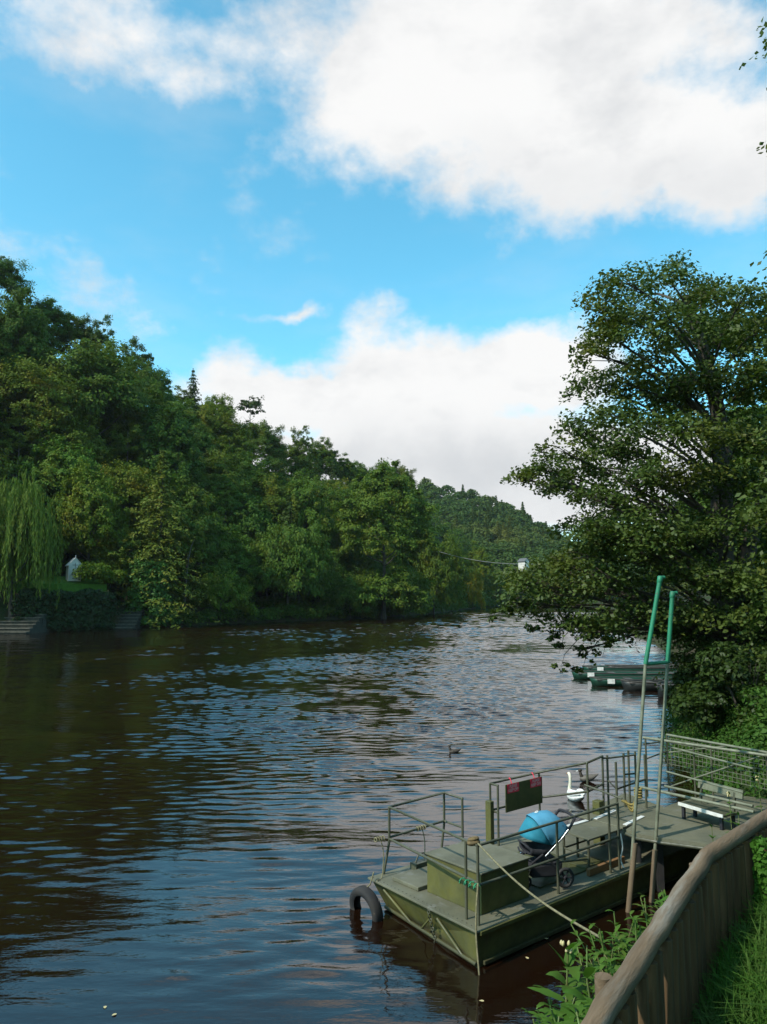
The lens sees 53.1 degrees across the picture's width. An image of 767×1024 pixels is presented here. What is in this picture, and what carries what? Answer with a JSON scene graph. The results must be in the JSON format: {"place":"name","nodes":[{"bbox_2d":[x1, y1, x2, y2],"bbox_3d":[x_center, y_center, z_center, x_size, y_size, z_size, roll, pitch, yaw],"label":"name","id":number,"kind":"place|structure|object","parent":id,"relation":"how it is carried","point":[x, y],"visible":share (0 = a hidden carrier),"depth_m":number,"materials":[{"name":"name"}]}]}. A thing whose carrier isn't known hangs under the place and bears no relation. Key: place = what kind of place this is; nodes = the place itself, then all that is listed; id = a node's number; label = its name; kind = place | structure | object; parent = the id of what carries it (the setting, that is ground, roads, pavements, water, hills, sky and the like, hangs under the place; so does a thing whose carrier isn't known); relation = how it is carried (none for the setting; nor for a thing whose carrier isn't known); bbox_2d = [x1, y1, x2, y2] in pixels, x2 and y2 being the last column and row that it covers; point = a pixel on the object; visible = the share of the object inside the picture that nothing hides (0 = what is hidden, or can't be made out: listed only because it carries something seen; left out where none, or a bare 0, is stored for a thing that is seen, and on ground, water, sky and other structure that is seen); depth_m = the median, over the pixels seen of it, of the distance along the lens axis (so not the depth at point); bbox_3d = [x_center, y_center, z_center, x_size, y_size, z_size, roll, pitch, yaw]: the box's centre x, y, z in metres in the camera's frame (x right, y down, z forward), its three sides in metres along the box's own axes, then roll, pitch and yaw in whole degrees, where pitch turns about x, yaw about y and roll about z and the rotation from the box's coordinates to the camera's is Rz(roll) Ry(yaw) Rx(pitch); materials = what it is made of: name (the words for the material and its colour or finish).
{"place":"outdoors","nodes":[
{"label":"outdoors","id":0,"kind":"place"},
{"bbox_2d":[16,576,106,593],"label":"lawn","id":1,"kind":"structure","parent":0,"point":[66,585],"depth_m":103.89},
{"bbox_2d":[70,562,114,582],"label":"garden shrub","id":2,"kind":"object","parent":1,"relation":"on","point":[101,571],"visible":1,"depth_m":104.50,"materials":[{"name":"green plant"}]},
{"bbox_2d":[0,354,684,631],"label":"wooded hill","id":3,"kind":"structure","parent":0,"point":[4,610],"depth_m":126.71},
{"bbox_2d":[0,447,20,506],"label":"hill tree","id":4,"kind":"object","parent":3,"relation":"on","point":[3,472],"visible":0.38,"depth_m":103.81,"materials":[{"name":"green plant"}]},
{"bbox_2d":[0,313,24,379],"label":"hill tree","id":5,"kind":"object","parent":3,"relation":"on","point":[12,351],"visible":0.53,"depth_m":131.92,"materials":[{"name":"green plant"}]},
{"bbox_2d":[0,255,37,303],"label":"hill tree","id":6,"kind":"object","parent":3,"relation":"on","point":[8,269],"visible":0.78,"depth_m":154.54,"materials":[{"name":"green plant"}]},
{"bbox_2d":[0,422,44,478],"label":"hill tree","id":7,"kind":"object","parent":3,"relation":"on","point":[16,445],"visible":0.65,"depth_m":119.82,"materials":[{"name":"green plant"}]},
{"bbox_2d":[0,614,49,633],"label":"stone steps","id":8,"kind":"structure","parent":3,"relation":"on","point":[35,624],"depth_m":94.32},
{"bbox_2d":[0,283,52,427],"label":"hill tree","id":9,"kind":"object","parent":3,"relation":"on","point":[27,321],"visible":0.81,"depth_m":134.73,"materials":[{"name":"green plant"}]},
{"bbox_2d":[0,468,63,620],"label":"weeping willow","id":10,"kind":"object","parent":3,"relation":"on","point":[27,535],"visible":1,"depth_m":95.13,"materials":[{"name":"green plant"}]},
{"bbox_2d":[0,353,88,443],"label":"hill tree","id":11,"kind":"object","parent":3,"relation":"on","point":[21,394],"visible":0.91,"depth_m":124.73,"materials":[{"name":"green plant"}]},
{"bbox_2d":[30,295,77,345],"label":"hill tree","id":12,"kind":"object","parent":3,"relation":"on","point":[51,311],"visible":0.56,"depth_m":160.79,"materials":[{"name":"green plant"}]},
{"bbox_2d":[13,431,109,506],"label":"hill tree","id":13,"kind":"object","parent":3,"relation":"on","point":[58,462],"visible":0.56,"depth_m":118.14,"materials":[{"name":"green plant"}]},
{"bbox_2d":[48,310,96,354],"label":"hill tree","id":14,"kind":"object","parent":3,"relation":"on","point":[79,333],"visible":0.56,"depth_m":163.93,"materials":[{"name":"green plant"}]},
{"bbox_2d":[22,404,126,473],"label":"hill tree","id":15,"kind":"object","parent":3,"relation":"on","point":[73,430],"visible":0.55,"depth_m":126.79,"materials":[{"name":"green plant"}]},
{"bbox_2d":[45,594,111,629],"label":"retaining wall","id":16,"kind":"structure","parent":3,"relation":"on","point":[81,622],"depth_m":101.10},
{"bbox_2d":[9,587,120,631],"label":"ivy hedge","id":17,"kind":"object","parent":16,"relation":"attached to","point":[28,603],"visible":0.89,"depth_m":99.37,"materials":[{"name":"green plant"}]},
{"bbox_2d":[22,336,153,444],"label":"hill tree","id":18,"kind":"object","parent":3,"relation":"on","point":[86,363],"visible":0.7,"depth_m":134.69,"materials":[{"name":"green plant"}]},
{"bbox_2d":[48,457,131,562],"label":"broadleaf tree","id":19,"kind":"object","parent":3,"relation":"on","point":[99,498],"visible":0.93,"depth_m":111.31,"materials":[{"name":"green plant"}]},
{"bbox_2d":[54,508,128,557],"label":"hill tree","id":20,"kind":"object","parent":3,"relation":"on","point":[81,547],"visible":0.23,"depth_m":113.21,"materials":[{"name":"green plant"}]},
{"bbox_2d":[81,313,116,349],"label":"ridge tree","id":21,"kind":"object","parent":3,"relation":"on","point":[97,333],"visible":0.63,"depth_m":164.46,"materials":[{"name":"green plant"}]},
{"bbox_2d":[83,363,156,444],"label":"hill tree","id":22,"kind":"object","parent":3,"relation":"on","point":[142,375],"visible":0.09,"depth_m":148.18,"materials":[{"name":"green plant"}]},
{"bbox_2d":[80,524,167,599],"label":"hill tree","id":23,"kind":"object","parent":3,"relation":"on","point":[112,558],"visible":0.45,"depth_m":111.57,"materials":[{"name":"green plant"}]},
{"bbox_2d":[83,456,171,579],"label":"hill tree","id":24,"kind":"object","parent":3,"relation":"on","point":[133,491],"visible":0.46,"depth_m":121.69,"materials":[{"name":"green plant"}]},
{"bbox_2d":[103,421,155,506],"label":"hill tree","id":25,"kind":"object","parent":3,"relation":"on","point":[126,453],"visible":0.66,"depth_m":135.58,"materials":[{"name":"green plant"}]},
{"bbox_2d":[112,608,147,628],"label":"stone steps","id":26,"kind":"structure","parent":3,"relation":"on","point":[131,620],"depth_m":106.71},
{"bbox_2d":[120,336,155,371],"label":"ridge tree","id":27,"kind":"object","parent":3,"relation":"on","point":[143,357],"visible":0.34,"depth_m":173.74,"materials":[{"name":"green plant"}]},
{"bbox_2d":[110,353,172,406],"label":"hill tree","id":28,"kind":"object","parent":3,"relation":"on","point":[138,364],"visible":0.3,"depth_m":165.97,"materials":[{"name":"green plant"}]},
{"bbox_2d":[122,558,180,626],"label":"ivy mass","id":29,"kind":"object","parent":3,"relation":"on","point":[135,595],"visible":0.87,"depth_m":108.94,"materials":[{"name":"green plant"}]},
{"bbox_2d":[125,396,202,446],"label":"hill tree","id":30,"kind":"object","parent":3,"relation":"on","point":[190,411],"visible":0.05,"depth_m":162.22,"materials":[{"name":"green plant"}]},
{"bbox_2d":[126,387,204,492],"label":"hill tree","id":31,"kind":"object","parent":3,"relation":"on","point":[163,432],"visible":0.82,"depth_m":137.78,"materials":[{"name":"green plant"}]},
{"bbox_2d":[114,449,221,629],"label":"conifer tree","id":32,"kind":"object","parent":3,"relation":"on","point":[159,545],"visible":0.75,"depth_m":112.70,"materials":[{"name":"green plant"}]},
{"bbox_2d":[128,466,229,571],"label":"hill tree","id":33,"kind":"object","parent":3,"relation":"on","point":[199,523],"visible":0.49,"depth_m":121.89,"materials":[{"name":"green plant"}]},
{"bbox_2d":[181,368,203,418],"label":"ridge spruce","id":34,"kind":"object","parent":3,"relation":"on","point":[192,391],"visible":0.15,"depth_m":181.86,"materials":[{"name":"green plant"}]},
{"bbox_2d":[182,412,218,480],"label":"hill tree","id":35,"kind":"object","parent":3,"relation":"on","point":[201,437],"visible":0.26,"depth_m":157.55,"materials":[{"name":"green plant"}]},
{"bbox_2d":[164,511,243,578],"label":"hill tree","id":36,"kind":"object","parent":3,"relation":"on","point":[222,540],"visible":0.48,"depth_m":125.48,"materials":[{"name":"green plant"}]},
{"bbox_2d":[195,393,236,423],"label":"hill tree","id":37,"kind":"object","parent":3,"relation":"on","point":[222,406],"visible":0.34,"depth_m":196.49,"materials":[{"name":"green plant"}]},
{"bbox_2d":[183,567,257,616],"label":"riverside shrub","id":38,"kind":"object","parent":3,"relation":"on","point":[220,589],"visible":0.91,"depth_m":121.52,"materials":[{"name":"green plant"}]},
{"bbox_2d":[192,403,250,456],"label":"hill tree","id":39,"kind":"object","parent":3,"relation":"on","point":[214,418],"visible":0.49,"depth_m":172.23,"materials":[{"name":"green plant"}]},
{"bbox_2d":[183,525,265,602],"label":"hill tree","id":40,"kind":"object","parent":3,"relation":"on","point":[244,549],"visible":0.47,"depth_m":131.68,"materials":[{"name":"green plant"}]},
{"bbox_2d":[199,461,252,557],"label":"hill tree","id":41,"kind":"object","parent":3,"relation":"on","point":[228,498],"visible":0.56,"depth_m":143.68,"materials":[{"name":"green plant"}]},
{"bbox_2d":[195,446,263,500],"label":"hill tree","id":42,"kind":"object","parent":3,"relation":"on","point":[217,458],"visible":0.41,"depth_m":154.59,"materials":[{"name":"green plant"}]},
{"bbox_2d":[211,428,256,471],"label":"hill tree","id":43,"kind":"object","parent":3,"relation":"on","point":[240,451],"visible":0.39,"depth_m":169.50,"materials":[{"name":"green plant"}]},
{"bbox_2d":[221,451,267,502],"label":"hill tree","id":44,"kind":"object","parent":3,"relation":"on","point":[247,472],"visible":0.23,"depth_m":160.81,"materials":[{"name":"green plant"}]},
{"bbox_2d":[224,479,276,604],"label":"riverside tree","id":45,"kind":"object","parent":3,"relation":"on","point":[255,517],"visible":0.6,"depth_m":142.11,"materials":[{"name":"green plant"}]},
{"bbox_2d":[235,395,265,434],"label":"ridge pine","id":46,"kind":"object","parent":3,"relation":"on","point":[251,404],"visible":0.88,"depth_m":199.66,"materials":[{"name":"green plant"}]},
{"bbox_2d":[222,469,304,523],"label":"hill tree","id":47,"kind":"object","parent":3,"relation":"on","point":[270,487],"visible":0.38,"depth_m":157.72,"materials":[{"name":"green plant"}]},
{"bbox_2d":[244,417,289,472],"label":"hill tree","id":48,"kind":"object","parent":3,"relation":"on","point":[262,437],"visible":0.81,"depth_m":195.09,"materials":[{"name":"green plant"}]},
{"bbox_2d":[253,454,291,490],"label":"hill tree","id":49,"kind":"object","parent":3,"relation":"on","point":[272,464],"visible":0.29,"depth_m":180.65,"materials":[{"name":"green plant"}]},
{"bbox_2d":[232,518,339,607],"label":"riverside tree","id":50,"kind":"object","parent":3,"relation":"on","point":[290,548],"visible":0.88,"depth_m":133.62,"materials":[{"name":"green plant"}]},
{"bbox_2d":[265,494,314,602],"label":"hill tree","id":51,"kind":"object","parent":3,"relation":"on","point":[287,515],"visible":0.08,"depth_m":152.54,"materials":[{"name":"green plant"}]},
{"bbox_2d":[289,425,314,462],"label":"ridge tree","id":52,"kind":"object","parent":3,"relation":"on","point":[301,442],"visible":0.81,"depth_m":216.77,"materials":[{"name":"green plant"}]},
{"bbox_2d":[280,456,324,485],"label":"hill tree","id":53,"kind":"object","parent":3,"relation":"on","point":[297,465],"visible":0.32,"depth_m":202.65,"materials":[{"name":"green plant"}]},
{"bbox_2d":[273,475,338,599],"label":"riverside tree","id":54,"kind":"object","parent":3,"relation":"on","point":[308,506],"visible":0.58,"depth_m":156.42,"materials":[{"name":"green plant"}]},
{"bbox_2d":[0,380,619,625],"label":"undergrowth","id":55,"kind":"object","parent":3,"relation":"on","point":[313,612],"visible":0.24,"depth_m":141.74,"materials":[{"name":"green plant"}]},
{"bbox_2d":[293,474,352,521],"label":"hill tree","id":56,"kind":"object","parent":3,"relation":"on","point":[334,496],"visible":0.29,"depth_m":175.26,"materials":[{"name":"green plant"}]},
{"bbox_2d":[303,440,343,480],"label":"hill tree","id":57,"kind":"object","parent":3,"relation":"on","point":[317,452],"visible":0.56,"depth_m":221.86,"materials":[{"name":"green plant"}]},
{"bbox_2d":[317,548,353,591],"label":"hill tree","id":58,"kind":"object","parent":3,"relation":"on","point":[340,570],"visible":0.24,"depth_m":149.95,"materials":[{"name":"green plant"}]},
{"bbox_2d":[335,452,361,486],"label":"hill tree","id":59,"kind":"object","parent":3,"relation":"on","point":[350,469],"visible":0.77,"depth_m":227.87,"materials":[{"name":"green plant"}]},
{"bbox_2d":[319,572,378,618],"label":"riverside shrub","id":60,"kind":"object","parent":3,"relation":"on","point":[345,589],"visible":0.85,"depth_m":144.69,"materials":[{"name":"green plant"}]},
{"bbox_2d":[343,558,389,578],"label":"hill tree","id":61,"kind":"object","parent":3,"relation":"on","point":[366,565],"visible":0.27,"depth_m":158.29,"materials":[{"name":"green plant"}]},
{"bbox_2d":[332,457,445,618],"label":"riverside tree","id":62,"kind":"object","parent":3,"relation":"on","point":[370,501],"visible":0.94,"depth_m":148.77,"materials":[{"name":"green plant"}]},
{"bbox_2d":[378,566,434,616],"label":"riverside shrub","id":63,"kind":"object","parent":3,"relation":"on","point":[406,610],"visible":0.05,"depth_m":160.83,"materials":[{"name":"green plant"}]},
{"bbox_2d":[400,535,470,614],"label":"riverside tree","id":64,"kind":"object","parent":3,"relation":"on","point":[443,566],"visible":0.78,"depth_m":181.10,"materials":[{"name":"green plant"}]},
{"bbox_2d":[460,565,485,608],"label":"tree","id":65,"kind":"object","parent":3,"relation":"on","point":[476,582],"visible":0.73,"depth_m":252.94,"materials":[{"name":"green plant"}]},
{"bbox_2d":[467,540,495,581],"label":"riverside tree","id":66,"kind":"object","parent":3,"relation":"on","point":[481,555],"visible":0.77,"depth_m":303.86,"materials":[{"name":"green plant"}]},
{"bbox_2d":[0,606,703,1023],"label":"water","id":67,"kind":"structure","parent":0,"point":[192,822],"depth_m":17.64,"materials":[{"name":"liquid"}]},
{"bbox_2d":[368,750,699,967],"bbox_3d":[2.985,5.182,12.575,6.680,2.112,2.365,5,-8,-40],"label":"ferry pontoon","id":68,"kind":"object","parent":67,"relation":"on","point":[428,894],"visible":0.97,"depth_m":10.89,"materials":[{"name":"paint"}]},
{"bbox_2d":[349,872,382,921],"bbox_3d":[-0.243,5.694,11.171,0.269,0.824,0.654,5,-8,-39],"label":"tyre fender","id":69,"kind":"object","parent":68,"relation":"hanging from","point":[368,895],"visible":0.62,"depth_m":11.03,"materials":[{"name":"rubber"}]},
{"bbox_2d":[505,772,542,812],"bbox_3d":[2.447,4.913,13.522,0.980,0.552,0.110,5,-8,-40],"label":"notice board","id":70,"kind":"object","parent":68,"relation":"hanging from","point":[523,794],"visible":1,"depth_m":13.46,"materials":[{"name":"green paint"}]},
{"bbox_2d":[477,843,603,938],"bbox_3d":[1.538,3.946,8.190,0.024,0.280,3.404,1,-6,-11],"label":"mooring rope","id":71,"kind":"object","parent":68,"relation":"attached to","point":[537,898],"visible":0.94,"depth_m":7.88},
{"bbox_2d":[517,808,575,887],"bbox_3d":[2.324,4.862,11.140,0.832,0.999,0.551,2,-6,-15],"label":"pushchair","id":72,"kind":"object","parent":68,"relation":"on","point":[541,846],"visible":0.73,"depth_m":10.95,"materials":[{"name":"blue fabric"}]},
{"bbox_2d":[571,670,676,679],"bbox_3d":[13.788,9.057,42.574,6.673,0.490,1.460,0,-6,3],"label":"rowing boat","id":73,"kind":"object","parent":67,"relation":"on","point":[586,674],"visible":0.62,"depth_m":42.27,"materials":[{"name":"green paint"}]},
{"bbox_2d":[582,665,676,670],"bbox_3d":[15.157,9.410,45.824,6.572,0.490,1.360,0,-6,2],"label":"rowing boat","id":74,"kind":"object","parent":67,"relation":"on","point":[597,667],"visible":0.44,"depth_m":45.34,"materials":[{"name":"green paint"}]},
{"bbox_2d":[589,676,671,685],"bbox_3d":[13.646,8.724,39.513,6.073,0.490,1.460,0,-6,1],"label":"rowing boat","id":75,"kind":"object","parent":67,"relation":"on","point":[605,680],"visible":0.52,"depth_m":39.38,"materials":[{"name":"green paint"}]},
{"bbox_2d":[621,679,673,690],"bbox_3d":[13.752,8.495,37.672,4.276,0.565,1.560,0,-6,-3],"label":"rowing boat","id":76,"kind":"object","parent":67,"relation":"on","point":[631,684],"visible":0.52,"depth_m":37.25,"materials":[{"name":"black paint"}]},
{"bbox_2d":[625,576,677,912],"bbox_3d":[4.034,4.040,11.677,1.479,6.127,0.273,2,-7,-19],"label":"pole frame","id":77,"kind":"object","parent":67,"relation":"in","point":[634,844],"visible":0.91,"depth_m":11.76,"materials":[{"name":"green metal"}]},
{"bbox_2d":[623,734,766,891],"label":"gangway","id":78,"kind":"object","parent":67,"relation":"on","point":[690,831],"visible":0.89,"depth_m":12.59,"materials":[{"name":"paint"}]},
{"bbox_2d":[678,779,743,830],"bbox_3d":[5.312,4.750,12.473,0.467,0.591,0.911,3,-7,-28],"label":"bench","id":79,"kind":"object","parent":78,"relation":"on","point":[719,812],"visible":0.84,"depth_m":12.46,"materials":[{"name":"white paint"}]},
{"bbox_2d":[0,0,766,563],"label":"sky","id":80,"kind":"structure","parent":0,"point":[381,223],"materials":[{"name":"blue"}]},
{"bbox_2d":[426,496,689,600],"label":"hill","id":81,"kind":"structure","parent":0,"point":[679,596],"depth_m":373.65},
{"bbox_2d":[406,469,765,600],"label":"wood","id":82,"kind":"object","parent":81,"relation":"on","point":[507,533],"visible":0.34,"depth_m":444.46,"materials":[{"name":"green plant"}]},
{"bbox_2d":[591,594,765,1018],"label":"river bank","id":83,"kind":"structure","parent":0,"point":[708,598],"depth_m":20.20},
{"bbox_2d":[525,982,583,1023],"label":"weed plant","id":84,"kind":"object","parent":83,"relation":"on","point":[538,1016],"visible":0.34,"depth_m":3.74,"materials":[{"name":"green plant"}]},
{"bbox_2d":[527,940,586,1021],"bbox_3d":[0.855,2.730,3.651,0.310,1.382,0.360,-6,-9,43],"label":"balsam plant","id":85,"kind":"object","parent":83,"relation":"on","point":[571,951],"visible":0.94,"depth_m":3.69,"materials":[{"name":"green plant"}]},
{"bbox_2d":[542,995,594,1023],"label":"weed plant","id":86,"kind":"object","parent":83,"relation":"on","point":[579,1008],"visible":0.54,"depth_m":3.20,"materials":[{"name":"green plant"}]},
{"bbox_2d":[555,941,603,1008],"bbox_3d":[1.152,3.073,4.260,0.345,1.302,0.340,-6,-9,44],"label":"weed plant","id":87,"kind":"object","parent":83,"relation":"on","point":[581,958],"visible":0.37,"depth_m":4.34,"materials":[{"name":"green plant"}]},
{"bbox_2d":[569,919,621,982],"bbox_3d":[1.409,3.389,4.967,0.412,1.398,0.275,-3,-7,27],"label":"weed plant","id":88,"kind":"object","parent":83,"relation":"on","point":[575,932],"visible":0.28,"depth_m":5.04,"materials":[{"name":"green plant"}]},
{"bbox_2d":[596,909,639,965],"bbox_3d":[1.597,3.491,5.117,0.298,1.571,0.283,6,-9,-45],"label":"weed plant","id":89,"kind":"object","parent":83,"relation":"on","point":[619,962],"visible":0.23,"depth_m":5.20,"materials":[{"name":"green plant"}]},
{"bbox_2d":[604,916,642,956],"bbox_3d":[1.616,3.157,4.877,0.338,1.103,0.409,0,-6,0],"label":"weed plant","id":90,"kind":"object","parent":83,"relation":"on","point":[621,942],"visible":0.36,"depth_m":4.94,"materials":[{"name":"green plant"}]},
{"bbox_2d":[487,248,766,690],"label":"alder tree","id":91,"kind":"object","parent":83,"relation":"on","point":[718,570],"visible":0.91,"depth_m":24.12,"materials":[{"name":"green plant"}]},
{"bbox_2d":[580,809,766,1023],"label":"log fence","id":92,"kind":"object","parent":83,"relation":"on","point":[657,977],"visible":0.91,"depth_m":3.58,"materials":[{"name":"brown wood"}]},
{"bbox_2d":[593,677,766,1016],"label":"undergrowth","id":93,"kind":"object","parent":83,"relation":"on","point":[731,712],"visible":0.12,"depth_m":19.65,"materials":[{"name":"green plant"}]},
{"bbox_2d":[663,636,757,717],"bbox_3d":[10.161,5.308,23.864,3.070,2.938,3.329,-4,-7,32],"label":"bush","id":94,"kind":"object","parent":83,"relation":"on","point":[688,671],"visible":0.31,"depth_m":23.63,"materials":[{"name":"green plant"}]},
{"bbox_2d":[666,641,766,733],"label":"bush","id":95,"kind":"object","parent":83,"relation":"on","point":[708,697],"visible":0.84,"depth_m":20.04,"materials":[{"name":"green plant"}]},
{"bbox_2d":[684,819,766,1023],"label":"grass","id":96,"kind":"structure","parent":83,"relation":"on","point":[746,989],"depth_m":3.75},
{"bbox_2d":[693,356,766,558],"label":"tree","id":97,"kind":"object","parent":83,"relation":"on","point":[733,410],"visible":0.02,"depth_m":46.23,"materials":[{"name":"green plant"}]},
{"bbox_2d":[719,590,766,678],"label":"bush","id":98,"kind":"object","parent":83,"relation":"on","point":[759,638],"visible":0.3,"depth_m":23.45,"materials":[{"name":"green plant"}]},
{"bbox_2d":[723,16,766,636],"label":"overhanging tree","id":99,"kind":"object","parent":83,"relation":"on","point":[762,509],"visible":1,"depth_m":19.22,"materials":[{"name":"green plant"}]},
{"bbox_2d":[728,724,766,794],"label":"bush","id":100,"kind":"object","parent":83,"relation":"on","point":[757,738],"visible":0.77,"depth_m":14.17,"materials":[{"name":"green plant"}]},
{"bbox_2d":[739,674,766,730],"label":"bush","id":101,"kind":"object","parent":83,"relation":"on","point":[761,715],"visible":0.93,"depth_m":16.70,"materials":[{"name":"green plant"}]},
{"bbox_2d":[750,835,766,918],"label":"undergrowth","id":102,"kind":"object","parent":83,"relation":"on","point":[759,851],"visible":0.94,"depth_m":4.53,"materials":[{"name":"green plant"}]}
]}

